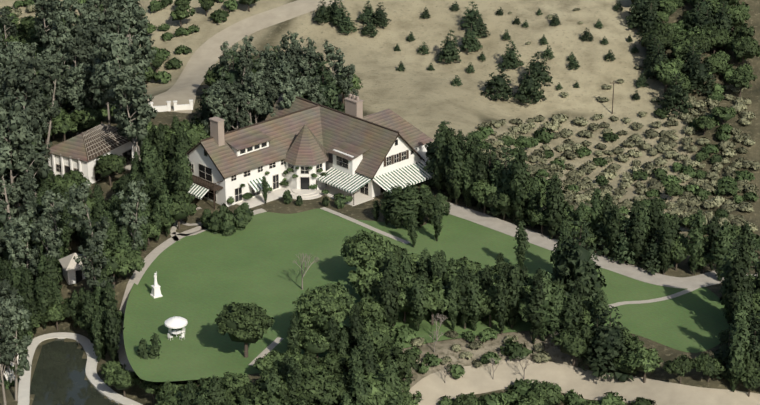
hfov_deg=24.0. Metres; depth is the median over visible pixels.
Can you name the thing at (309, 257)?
bare tree
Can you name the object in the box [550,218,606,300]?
conifer tree
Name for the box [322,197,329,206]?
entrance shrub
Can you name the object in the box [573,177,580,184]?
shrub
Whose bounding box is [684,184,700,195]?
thicket
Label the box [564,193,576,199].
scrub hillside
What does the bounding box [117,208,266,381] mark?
lawn path
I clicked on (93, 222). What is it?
grove
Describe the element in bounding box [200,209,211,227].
topiary shrub
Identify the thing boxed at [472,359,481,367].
bank bushes
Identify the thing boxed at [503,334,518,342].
bank bushes
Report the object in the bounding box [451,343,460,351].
bank bushes
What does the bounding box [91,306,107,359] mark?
grove
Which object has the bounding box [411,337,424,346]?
bank bushes
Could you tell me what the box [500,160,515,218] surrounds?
drive cypress
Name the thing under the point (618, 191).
shrub
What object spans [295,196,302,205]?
entrance shrub
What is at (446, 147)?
grove drive
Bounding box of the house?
[186,92,434,208]
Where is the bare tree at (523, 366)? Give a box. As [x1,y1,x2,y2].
[515,357,530,378]
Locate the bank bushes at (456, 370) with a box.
[446,363,464,378]
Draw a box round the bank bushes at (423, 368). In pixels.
[416,362,430,373]
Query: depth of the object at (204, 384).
212.14 m
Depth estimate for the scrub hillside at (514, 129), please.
306.70 m
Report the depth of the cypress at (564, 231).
240.46 m
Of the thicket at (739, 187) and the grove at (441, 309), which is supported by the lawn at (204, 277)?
the grove at (441, 309)
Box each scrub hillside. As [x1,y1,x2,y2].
[465,131,485,140]
[476,140,490,149]
[477,122,493,129]
[477,125,493,138]
[483,138,496,145]
[489,120,501,127]
[494,140,503,145]
[494,145,508,153]
[497,119,506,125]
[498,136,515,146]
[502,132,515,137]
[507,148,526,160]
[508,126,520,132]
[509,118,522,123]
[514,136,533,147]
[518,123,533,132]
[526,118,534,122]
[526,167,535,174]
[527,152,542,161]
[527,175,548,186]
[528,137,539,146]
[532,164,543,170]
[533,115,544,121]
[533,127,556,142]
[533,149,545,155]
[535,169,548,176]
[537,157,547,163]
[539,163,548,170]
[541,144,550,149]
[542,120,561,130]
[543,149,553,158]
[547,163,562,170]
[548,168,563,176]
[549,158,565,169]
[551,113,568,122]
[551,132,559,138]
[554,143,571,151]
[557,155,566,161]
[560,128,572,137]
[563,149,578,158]
[563,177,574,183]
[564,138,574,143]
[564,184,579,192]
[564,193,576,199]
[564,200,579,207]
[565,163,575,169]
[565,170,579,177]
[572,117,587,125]
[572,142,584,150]
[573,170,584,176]
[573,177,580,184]
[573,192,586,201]
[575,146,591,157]
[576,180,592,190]
[576,205,590,213]
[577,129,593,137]
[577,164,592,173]
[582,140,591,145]
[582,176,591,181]
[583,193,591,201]
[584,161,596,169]
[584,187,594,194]
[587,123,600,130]
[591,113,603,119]
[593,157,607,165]
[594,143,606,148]
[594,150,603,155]
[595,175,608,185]
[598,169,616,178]
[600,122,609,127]
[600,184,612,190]
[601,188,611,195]
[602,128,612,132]
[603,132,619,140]
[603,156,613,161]
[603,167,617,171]
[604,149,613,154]
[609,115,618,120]
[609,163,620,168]
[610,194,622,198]
[610,197,618,203]
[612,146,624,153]
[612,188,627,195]
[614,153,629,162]
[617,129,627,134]
[617,202,627,208]
[618,206,629,214]
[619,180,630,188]
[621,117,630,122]
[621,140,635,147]
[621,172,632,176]
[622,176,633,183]
[622,198,632,207]
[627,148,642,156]
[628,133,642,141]
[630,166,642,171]
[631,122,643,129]
[631,169,649,179]
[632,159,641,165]
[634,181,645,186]
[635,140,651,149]
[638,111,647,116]
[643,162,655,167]
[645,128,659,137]
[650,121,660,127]
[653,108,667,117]
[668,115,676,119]
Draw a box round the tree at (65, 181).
[49,170,89,191]
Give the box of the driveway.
[445,203,757,288]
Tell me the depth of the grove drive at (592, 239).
250.90 m
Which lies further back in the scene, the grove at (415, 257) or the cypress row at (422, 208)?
the cypress row at (422, 208)
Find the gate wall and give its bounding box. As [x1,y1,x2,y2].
[149,99,192,111]
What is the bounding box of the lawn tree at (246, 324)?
[215,302,274,357]
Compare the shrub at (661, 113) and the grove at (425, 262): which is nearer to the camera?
the grove at (425, 262)
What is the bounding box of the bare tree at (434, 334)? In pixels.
[429,330,443,352]
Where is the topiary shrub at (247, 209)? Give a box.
[239,202,253,221]
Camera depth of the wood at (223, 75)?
294.23 m
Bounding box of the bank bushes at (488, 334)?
[480,328,498,341]
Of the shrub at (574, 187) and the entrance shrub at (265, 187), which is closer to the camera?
the entrance shrub at (265, 187)
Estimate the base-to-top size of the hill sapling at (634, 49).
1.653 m
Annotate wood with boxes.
[0,7,17,45]
[0,17,18,32]
[0,39,5,48]
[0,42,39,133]
[0,48,15,104]
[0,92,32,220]
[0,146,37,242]
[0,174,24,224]
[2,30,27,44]
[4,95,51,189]
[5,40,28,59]
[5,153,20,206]
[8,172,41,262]
[9,41,37,51]
[18,15,37,34]
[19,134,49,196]
[20,36,44,48]
[22,42,39,85]
[26,27,37,37]
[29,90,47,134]
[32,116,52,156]
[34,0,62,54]
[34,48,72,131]
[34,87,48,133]
[35,6,50,28]
[35,47,45,55]
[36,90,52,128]
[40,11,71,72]
[42,10,62,62]
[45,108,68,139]
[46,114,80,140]
[50,53,70,85]
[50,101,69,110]
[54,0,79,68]
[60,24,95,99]
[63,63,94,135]
[64,41,87,88]
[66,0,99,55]
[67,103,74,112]
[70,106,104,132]
[82,0,101,31]
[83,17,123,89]
[83,19,101,69]
[83,62,99,109]
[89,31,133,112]
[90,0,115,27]
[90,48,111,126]
[96,8,111,25]
[97,2,128,64]
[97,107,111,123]
[105,67,152,159]
[107,12,123,35]
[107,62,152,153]
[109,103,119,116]
[111,0,147,39]
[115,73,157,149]
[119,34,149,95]
[190,88,225,135]
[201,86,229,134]
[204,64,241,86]
[206,85,221,116]
[208,72,229,107]
[214,82,239,131]
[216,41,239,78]
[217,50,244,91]
[219,80,249,128]
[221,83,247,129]
[224,83,257,132]
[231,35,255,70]
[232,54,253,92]
[238,92,259,125]
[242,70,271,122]
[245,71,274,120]
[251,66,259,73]
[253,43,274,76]
[257,70,271,117]
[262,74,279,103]
[265,50,276,63]
[266,59,276,102]
[266,61,278,78]
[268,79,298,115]
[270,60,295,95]
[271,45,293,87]
[271,46,280,91]
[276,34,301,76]
[278,58,297,93]
[285,31,304,54]
[290,38,306,77]
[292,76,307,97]
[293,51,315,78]
[296,46,336,96]
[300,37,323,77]
[302,77,325,98]
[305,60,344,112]
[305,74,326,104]
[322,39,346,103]
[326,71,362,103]
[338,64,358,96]
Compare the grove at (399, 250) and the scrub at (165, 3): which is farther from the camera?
the scrub at (165, 3)
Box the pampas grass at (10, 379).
[0,368,20,388]
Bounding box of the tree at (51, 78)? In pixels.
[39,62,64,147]
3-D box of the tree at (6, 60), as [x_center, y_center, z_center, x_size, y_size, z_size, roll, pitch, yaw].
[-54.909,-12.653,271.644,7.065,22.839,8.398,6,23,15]
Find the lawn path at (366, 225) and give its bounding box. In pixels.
[320,207,409,243]
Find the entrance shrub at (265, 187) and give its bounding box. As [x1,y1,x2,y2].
[261,176,268,203]
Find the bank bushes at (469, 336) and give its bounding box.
[462,331,475,341]
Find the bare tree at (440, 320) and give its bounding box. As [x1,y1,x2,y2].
[430,314,446,339]
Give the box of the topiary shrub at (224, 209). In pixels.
[215,203,228,220]
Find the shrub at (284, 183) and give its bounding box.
[279,181,288,185]
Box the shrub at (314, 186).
[308,184,317,188]
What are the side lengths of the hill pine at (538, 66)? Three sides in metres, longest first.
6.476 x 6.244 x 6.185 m
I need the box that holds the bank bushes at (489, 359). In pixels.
[488,357,502,378]
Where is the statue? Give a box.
[150,271,162,297]
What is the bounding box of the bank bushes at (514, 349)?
[500,338,533,359]
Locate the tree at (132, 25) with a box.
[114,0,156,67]
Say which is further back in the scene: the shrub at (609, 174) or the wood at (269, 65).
the wood at (269, 65)
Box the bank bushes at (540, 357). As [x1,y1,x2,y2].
[532,351,550,362]
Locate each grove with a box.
[0,234,26,270]
[0,235,4,252]
[0,258,9,278]
[0,268,13,300]
[0,278,24,372]
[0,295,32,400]
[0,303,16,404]
[3,243,9,259]
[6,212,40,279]
[7,258,15,278]
[11,268,22,304]
[14,318,27,362]
[17,264,25,275]
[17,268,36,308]
[23,220,35,260]
[23,303,34,344]
[27,330,33,342]
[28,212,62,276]
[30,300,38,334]
[30,312,40,327]
[31,284,38,307]
[32,224,45,259]
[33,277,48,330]
[36,192,41,212]
[37,186,44,196]
[37,201,45,219]
[37,254,47,277]
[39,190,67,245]
[39,255,62,290]
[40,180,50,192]
[42,304,64,329]
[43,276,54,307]
[46,247,71,257]
[49,182,60,191]
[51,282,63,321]
[52,186,61,216]
[54,217,68,247]
[55,234,64,269]
[59,191,68,215]
[61,209,74,248]
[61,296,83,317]
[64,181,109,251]
[69,201,77,242]
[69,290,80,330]
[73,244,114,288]
[75,196,98,218]
[76,218,82,245]
[76,315,85,330]
[79,286,85,310]
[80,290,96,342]
[81,218,87,241]
[82,218,96,248]
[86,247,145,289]
[89,253,97,295]
[90,183,104,200]
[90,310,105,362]
[91,199,112,218]
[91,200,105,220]
[91,278,105,309]
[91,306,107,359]
[92,310,123,325]
[94,290,104,312]
[95,265,110,293]
[96,210,115,244]
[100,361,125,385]
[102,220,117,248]
[102,282,118,314]
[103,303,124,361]
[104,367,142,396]
[107,194,120,214]
[110,236,118,277]
[112,199,121,224]
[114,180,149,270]
[116,215,132,243]
[117,226,130,278]
[120,189,132,210]
[127,240,133,276]
[130,229,139,250]
[135,208,148,255]
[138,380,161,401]
[141,199,151,249]
[147,224,159,244]
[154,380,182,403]
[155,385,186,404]
[172,382,185,386]
[178,392,190,404]
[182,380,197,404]
[192,391,210,404]
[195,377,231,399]
[197,398,207,404]
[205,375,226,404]
[209,401,228,404]
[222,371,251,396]
[223,393,238,404]
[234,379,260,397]
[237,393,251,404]
[242,397,249,404]
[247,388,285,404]
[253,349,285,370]
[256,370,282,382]
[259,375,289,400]
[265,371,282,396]
[270,358,304,378]
[279,399,307,404]
[280,354,290,379]
[284,348,303,362]
[286,356,297,399]
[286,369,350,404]
[287,313,301,352]
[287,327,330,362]
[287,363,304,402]
[298,326,303,352]
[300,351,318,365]
[302,364,326,372]
[306,401,326,404]
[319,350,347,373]
[325,317,339,353]
[332,370,351,389]
[335,328,349,368]
[337,339,352,353]
[338,387,355,402]
[339,324,352,342]
[340,392,352,404]
[345,345,375,367]
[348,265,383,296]
[348,303,363,350]
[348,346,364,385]
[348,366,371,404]
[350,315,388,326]
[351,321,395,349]
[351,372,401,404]
[354,330,379,364]
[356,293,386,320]
[362,345,380,375]
[376,357,385,373]
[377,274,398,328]
[378,344,400,355]
[379,270,393,291]
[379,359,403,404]
[380,250,398,273]
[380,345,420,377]
[385,254,400,283]
[390,278,403,325]
[393,245,407,259]
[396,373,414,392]
[398,251,414,314]
[398,282,412,321]
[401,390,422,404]
[402,253,421,263]
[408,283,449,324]
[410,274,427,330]
[411,261,432,277]
[416,247,432,277]
[420,270,431,315]
[429,250,442,275]
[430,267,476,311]
[432,285,458,312]
[435,269,442,312]
[438,250,448,274]
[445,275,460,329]
[446,257,457,273]
[446,259,477,272]
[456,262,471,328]
[458,256,481,270]
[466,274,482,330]
[476,270,483,287]
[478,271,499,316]
[478,287,512,326]
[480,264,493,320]
[490,268,499,274]
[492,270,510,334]
[495,253,505,270]
[502,263,515,323]
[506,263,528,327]
[516,293,549,333]
[520,265,528,283]
[520,286,530,319]
[525,276,533,289]
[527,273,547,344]
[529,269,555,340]
[531,268,544,286]
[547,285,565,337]
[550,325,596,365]
[552,281,563,290]
[555,299,565,334]
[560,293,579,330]
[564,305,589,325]
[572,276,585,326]
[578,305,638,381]
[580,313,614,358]
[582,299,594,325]
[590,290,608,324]
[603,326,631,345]
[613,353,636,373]
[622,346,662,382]
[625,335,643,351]
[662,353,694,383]
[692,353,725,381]
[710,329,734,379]
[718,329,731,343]
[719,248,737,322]
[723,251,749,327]
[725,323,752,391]
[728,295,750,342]
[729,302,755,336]
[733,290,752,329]
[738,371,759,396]
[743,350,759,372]
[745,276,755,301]
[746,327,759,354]
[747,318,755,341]
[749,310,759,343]
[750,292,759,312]
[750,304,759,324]
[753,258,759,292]
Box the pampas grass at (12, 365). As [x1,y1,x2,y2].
[5,353,22,370]
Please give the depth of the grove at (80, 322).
236.24 m
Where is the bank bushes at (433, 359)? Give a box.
[422,352,441,366]
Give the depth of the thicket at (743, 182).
295.74 m
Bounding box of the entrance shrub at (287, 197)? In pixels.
[282,190,292,204]
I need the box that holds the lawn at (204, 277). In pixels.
[123,209,731,381]
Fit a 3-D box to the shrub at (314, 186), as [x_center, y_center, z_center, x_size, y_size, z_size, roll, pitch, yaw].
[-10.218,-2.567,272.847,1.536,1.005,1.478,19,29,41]
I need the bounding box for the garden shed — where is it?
[59,253,89,284]
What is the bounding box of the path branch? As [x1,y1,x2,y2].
[610,287,700,307]
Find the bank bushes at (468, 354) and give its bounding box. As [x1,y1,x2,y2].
[459,351,472,358]
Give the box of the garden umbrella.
[164,316,187,340]
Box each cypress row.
[371,200,380,220]
[379,190,391,224]
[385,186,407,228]
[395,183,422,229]
[416,189,428,226]
[422,186,430,201]
[426,193,434,223]
[437,193,448,218]
[445,202,450,215]
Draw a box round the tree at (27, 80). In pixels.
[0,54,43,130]
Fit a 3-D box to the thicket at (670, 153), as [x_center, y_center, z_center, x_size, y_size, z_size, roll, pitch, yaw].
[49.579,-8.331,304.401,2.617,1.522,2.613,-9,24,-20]
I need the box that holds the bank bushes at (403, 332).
[394,324,416,342]
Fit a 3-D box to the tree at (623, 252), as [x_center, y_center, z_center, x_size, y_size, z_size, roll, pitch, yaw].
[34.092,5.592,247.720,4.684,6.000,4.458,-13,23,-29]
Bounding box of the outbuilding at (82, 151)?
[48,124,136,184]
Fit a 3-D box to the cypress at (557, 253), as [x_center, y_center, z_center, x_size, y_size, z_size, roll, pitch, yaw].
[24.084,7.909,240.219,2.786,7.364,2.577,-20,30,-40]
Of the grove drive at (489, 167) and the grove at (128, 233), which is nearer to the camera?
the grove at (128, 233)
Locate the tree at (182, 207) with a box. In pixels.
[169,189,197,229]
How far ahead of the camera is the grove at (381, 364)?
215.78 m
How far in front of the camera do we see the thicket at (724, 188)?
292.36 m
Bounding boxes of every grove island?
[498,392,517,403]
[506,378,535,402]
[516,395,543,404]
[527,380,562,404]
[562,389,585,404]
[576,400,601,404]
[585,399,600,404]
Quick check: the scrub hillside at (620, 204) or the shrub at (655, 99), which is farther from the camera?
the shrub at (655, 99)
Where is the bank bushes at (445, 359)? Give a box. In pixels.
[440,356,451,364]
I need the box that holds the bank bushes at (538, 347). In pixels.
[533,343,544,351]
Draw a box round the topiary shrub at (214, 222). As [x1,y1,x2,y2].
[207,210,223,233]
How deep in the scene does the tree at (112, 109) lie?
299.25 m
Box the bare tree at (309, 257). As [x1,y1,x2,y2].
[292,253,317,289]
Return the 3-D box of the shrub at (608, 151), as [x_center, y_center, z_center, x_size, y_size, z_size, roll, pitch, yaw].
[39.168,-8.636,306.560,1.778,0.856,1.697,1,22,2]
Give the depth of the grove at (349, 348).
218.53 m
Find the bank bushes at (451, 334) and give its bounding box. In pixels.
[445,330,458,337]
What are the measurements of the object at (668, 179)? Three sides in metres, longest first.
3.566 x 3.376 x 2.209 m
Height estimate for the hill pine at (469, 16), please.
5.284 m
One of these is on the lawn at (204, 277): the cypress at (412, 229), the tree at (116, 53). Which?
the cypress at (412, 229)
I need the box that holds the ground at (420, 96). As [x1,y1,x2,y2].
[0,0,759,404]
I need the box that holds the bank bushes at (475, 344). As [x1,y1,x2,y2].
[467,340,482,349]
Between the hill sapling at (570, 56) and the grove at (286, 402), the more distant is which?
the hill sapling at (570, 56)
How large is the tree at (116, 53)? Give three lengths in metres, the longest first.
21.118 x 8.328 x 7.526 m
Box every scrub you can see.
[8,12,18,20]
[10,8,21,16]
[12,0,24,7]
[23,0,34,5]
[25,4,36,11]
[137,66,153,80]
[146,22,157,33]
[148,0,163,11]
[150,56,163,72]
[150,70,170,83]
[154,48,169,59]
[158,23,169,30]
[159,0,172,6]
[160,32,173,40]
[164,57,182,68]
[170,5,195,26]
[173,27,188,35]
[174,0,190,6]
[174,45,191,53]
[188,24,199,32]
[198,0,214,15]
[209,9,229,22]
[222,0,237,9]
[241,0,259,11]
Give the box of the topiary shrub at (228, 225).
[219,210,237,235]
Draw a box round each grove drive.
[423,120,455,186]
[425,142,435,160]
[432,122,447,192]
[441,139,451,186]
[443,128,455,193]
[443,145,453,199]
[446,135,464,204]
[459,152,472,206]
[462,131,478,159]
[462,137,481,185]
[462,145,503,208]
[466,141,479,206]
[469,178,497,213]
[482,146,515,215]
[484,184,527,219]
[488,150,496,165]
[508,179,524,221]
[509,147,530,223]
[512,192,531,224]
[525,180,545,197]
[526,208,548,233]
[538,193,547,207]
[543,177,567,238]
[545,172,561,208]
[558,200,564,235]
[562,207,577,220]
[564,201,574,211]
[569,214,577,220]
[569,221,581,241]
[577,226,599,248]
[587,211,622,255]
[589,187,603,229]
[600,192,614,225]
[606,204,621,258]
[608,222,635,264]
[619,218,629,225]
[628,199,640,234]
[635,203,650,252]
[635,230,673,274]
[647,199,660,250]
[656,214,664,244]
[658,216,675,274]
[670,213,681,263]
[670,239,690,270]
[678,233,688,244]
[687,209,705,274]
[687,260,702,268]
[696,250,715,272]
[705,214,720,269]
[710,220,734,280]
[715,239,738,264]
[731,227,737,246]
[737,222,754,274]
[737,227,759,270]
[738,232,759,248]
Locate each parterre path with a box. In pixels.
[170,207,201,240]
[172,229,205,235]
[180,220,202,225]
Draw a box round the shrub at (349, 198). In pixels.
[345,195,352,201]
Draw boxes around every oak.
[292,282,356,332]
[340,229,397,269]
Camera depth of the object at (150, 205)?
259.10 m
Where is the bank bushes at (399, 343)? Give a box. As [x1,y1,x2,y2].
[390,338,404,347]
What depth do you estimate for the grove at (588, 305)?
227.04 m
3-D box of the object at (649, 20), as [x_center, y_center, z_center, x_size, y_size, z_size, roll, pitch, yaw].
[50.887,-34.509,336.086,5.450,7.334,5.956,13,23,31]
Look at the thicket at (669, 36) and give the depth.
330.87 m
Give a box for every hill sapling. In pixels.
[394,43,400,50]
[395,61,405,70]
[406,32,415,41]
[417,42,429,53]
[420,7,430,17]
[426,63,434,70]
[449,1,459,10]
[450,75,462,85]
[466,62,474,72]
[478,51,485,60]
[495,7,503,14]
[502,29,510,39]
[512,16,519,24]
[522,20,528,27]
[539,36,547,44]
[541,45,554,59]
[550,13,559,24]
[550,14,559,25]
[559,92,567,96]
[566,56,579,68]
[567,52,574,61]
[579,27,593,40]
[594,19,603,27]
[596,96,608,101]
[600,37,608,44]
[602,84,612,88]
[603,50,614,60]
[613,1,623,10]
[630,44,638,53]
[631,90,640,99]
[634,73,648,87]
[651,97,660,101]
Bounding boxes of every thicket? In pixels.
[438,395,454,404]
[453,393,475,404]
[468,392,481,404]
[478,392,508,404]
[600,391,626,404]
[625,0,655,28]
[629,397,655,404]
[633,194,646,200]
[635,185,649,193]
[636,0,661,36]
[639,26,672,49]
[639,198,652,206]
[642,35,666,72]
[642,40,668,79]
[643,167,653,174]
[645,189,661,196]
[646,0,662,11]
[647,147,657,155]
[648,180,663,190]
[652,167,667,179]
[653,22,674,35]
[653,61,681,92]
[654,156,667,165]
[654,197,667,210]
[655,11,669,21]
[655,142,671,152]
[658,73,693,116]
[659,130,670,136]
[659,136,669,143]
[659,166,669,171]
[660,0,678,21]
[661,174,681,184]
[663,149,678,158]
[663,183,682,200]
[663,212,672,219]
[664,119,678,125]
[665,34,674,52]
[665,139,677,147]
[666,201,678,208]
[667,57,685,69]
[667,207,683,215]
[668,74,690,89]
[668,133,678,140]
[670,39,702,58]
[672,0,684,6]
[672,22,683,28]
[672,30,687,42]
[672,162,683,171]
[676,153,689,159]
[676,197,687,204]
[677,173,691,181]
[677,184,686,195]
[678,19,688,26]
[678,203,687,210]
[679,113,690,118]
[679,213,693,219]
[680,10,690,18]
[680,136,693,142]
[680,165,696,177]
[680,191,693,197]
[680,214,696,226]
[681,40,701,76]
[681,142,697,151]
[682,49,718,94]
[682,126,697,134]
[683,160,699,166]
[684,0,705,29]
[684,14,690,21]
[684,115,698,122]
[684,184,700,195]
[685,26,705,34]
[685,33,712,51]
[686,195,701,206]
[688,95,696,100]
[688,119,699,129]
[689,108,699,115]
[689,206,700,212]
[690,0,703,5]
[690,177,702,185]
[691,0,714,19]
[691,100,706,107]
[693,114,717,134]
[695,7,718,28]
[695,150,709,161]
[695,169,707,178]
[695,188,711,200]
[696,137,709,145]
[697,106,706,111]
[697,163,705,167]
[701,182,718,192]
[701,199,721,208]
[702,23,729,52]
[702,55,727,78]
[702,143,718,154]
[702,224,708,234]
[705,0,722,9]
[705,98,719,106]
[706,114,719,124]
[706,171,719,179]
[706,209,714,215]
[707,92,723,100]
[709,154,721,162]
[711,83,725,93]
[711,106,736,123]
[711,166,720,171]
[711,196,725,202]
[712,1,734,37]
[712,5,722,16]
[712,50,731,60]
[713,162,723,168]
[713,209,728,217]
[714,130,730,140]
[714,181,740,195]
[716,0,739,4]
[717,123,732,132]
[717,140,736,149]
[717,176,737,184]
[718,3,746,31]
[718,64,734,75]
[719,217,730,221]
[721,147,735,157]
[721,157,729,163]
[721,203,739,212]
[722,36,732,53]
[723,67,734,82]
[723,169,737,178]
[724,94,733,100]
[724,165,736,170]
[724,199,734,203]
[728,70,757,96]
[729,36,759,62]
[730,23,754,37]
[730,87,742,93]
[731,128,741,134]
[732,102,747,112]
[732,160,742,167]
[732,194,743,203]
[732,218,747,226]
[732,224,741,238]
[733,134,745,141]
[734,55,747,61]
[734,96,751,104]
[735,63,752,73]
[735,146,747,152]
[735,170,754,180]
[736,179,749,185]
[737,1,751,11]
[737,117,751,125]
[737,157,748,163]
[737,185,743,191]
[739,201,752,205]
[739,204,753,211]
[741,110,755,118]
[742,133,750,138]
[742,183,758,192]
[742,192,759,200]
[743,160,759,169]
[744,12,750,19]
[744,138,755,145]
[748,223,757,231]
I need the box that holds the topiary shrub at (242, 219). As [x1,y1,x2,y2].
[234,206,248,229]
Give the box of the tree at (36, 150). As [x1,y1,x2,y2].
[31,139,39,153]
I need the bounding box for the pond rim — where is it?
[18,332,141,404]
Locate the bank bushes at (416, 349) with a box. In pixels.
[411,346,421,354]
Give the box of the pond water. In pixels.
[30,339,117,404]
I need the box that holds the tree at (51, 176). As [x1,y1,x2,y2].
[36,170,60,190]
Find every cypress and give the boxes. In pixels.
[136,338,149,380]
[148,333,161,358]
[407,212,418,246]
[430,193,443,240]
[444,146,453,201]
[456,130,465,183]
[472,150,489,209]
[489,161,503,187]
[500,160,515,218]
[513,220,529,269]
[526,179,541,227]
[550,236,566,274]
[557,218,572,258]
[576,202,587,227]
[605,204,618,254]
[628,214,648,263]
[658,217,673,272]
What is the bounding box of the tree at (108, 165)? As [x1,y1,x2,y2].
[95,153,126,185]
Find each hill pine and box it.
[312,0,330,22]
[326,0,341,18]
[329,0,345,25]
[338,11,358,33]
[356,1,374,22]
[361,16,378,36]
[371,2,391,26]
[434,30,460,62]
[459,1,486,28]
[459,21,482,51]
[466,12,490,36]
[480,64,512,99]
[499,40,523,68]
[513,65,546,104]
[519,51,552,86]
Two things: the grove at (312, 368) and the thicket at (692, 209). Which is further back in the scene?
the thicket at (692, 209)
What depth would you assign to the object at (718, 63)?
322.19 m
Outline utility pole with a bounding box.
[610,82,613,113]
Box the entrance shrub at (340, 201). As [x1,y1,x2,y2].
[334,193,346,208]
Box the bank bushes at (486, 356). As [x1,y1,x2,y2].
[478,351,501,363]
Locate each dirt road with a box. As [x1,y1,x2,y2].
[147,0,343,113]
[409,359,759,404]

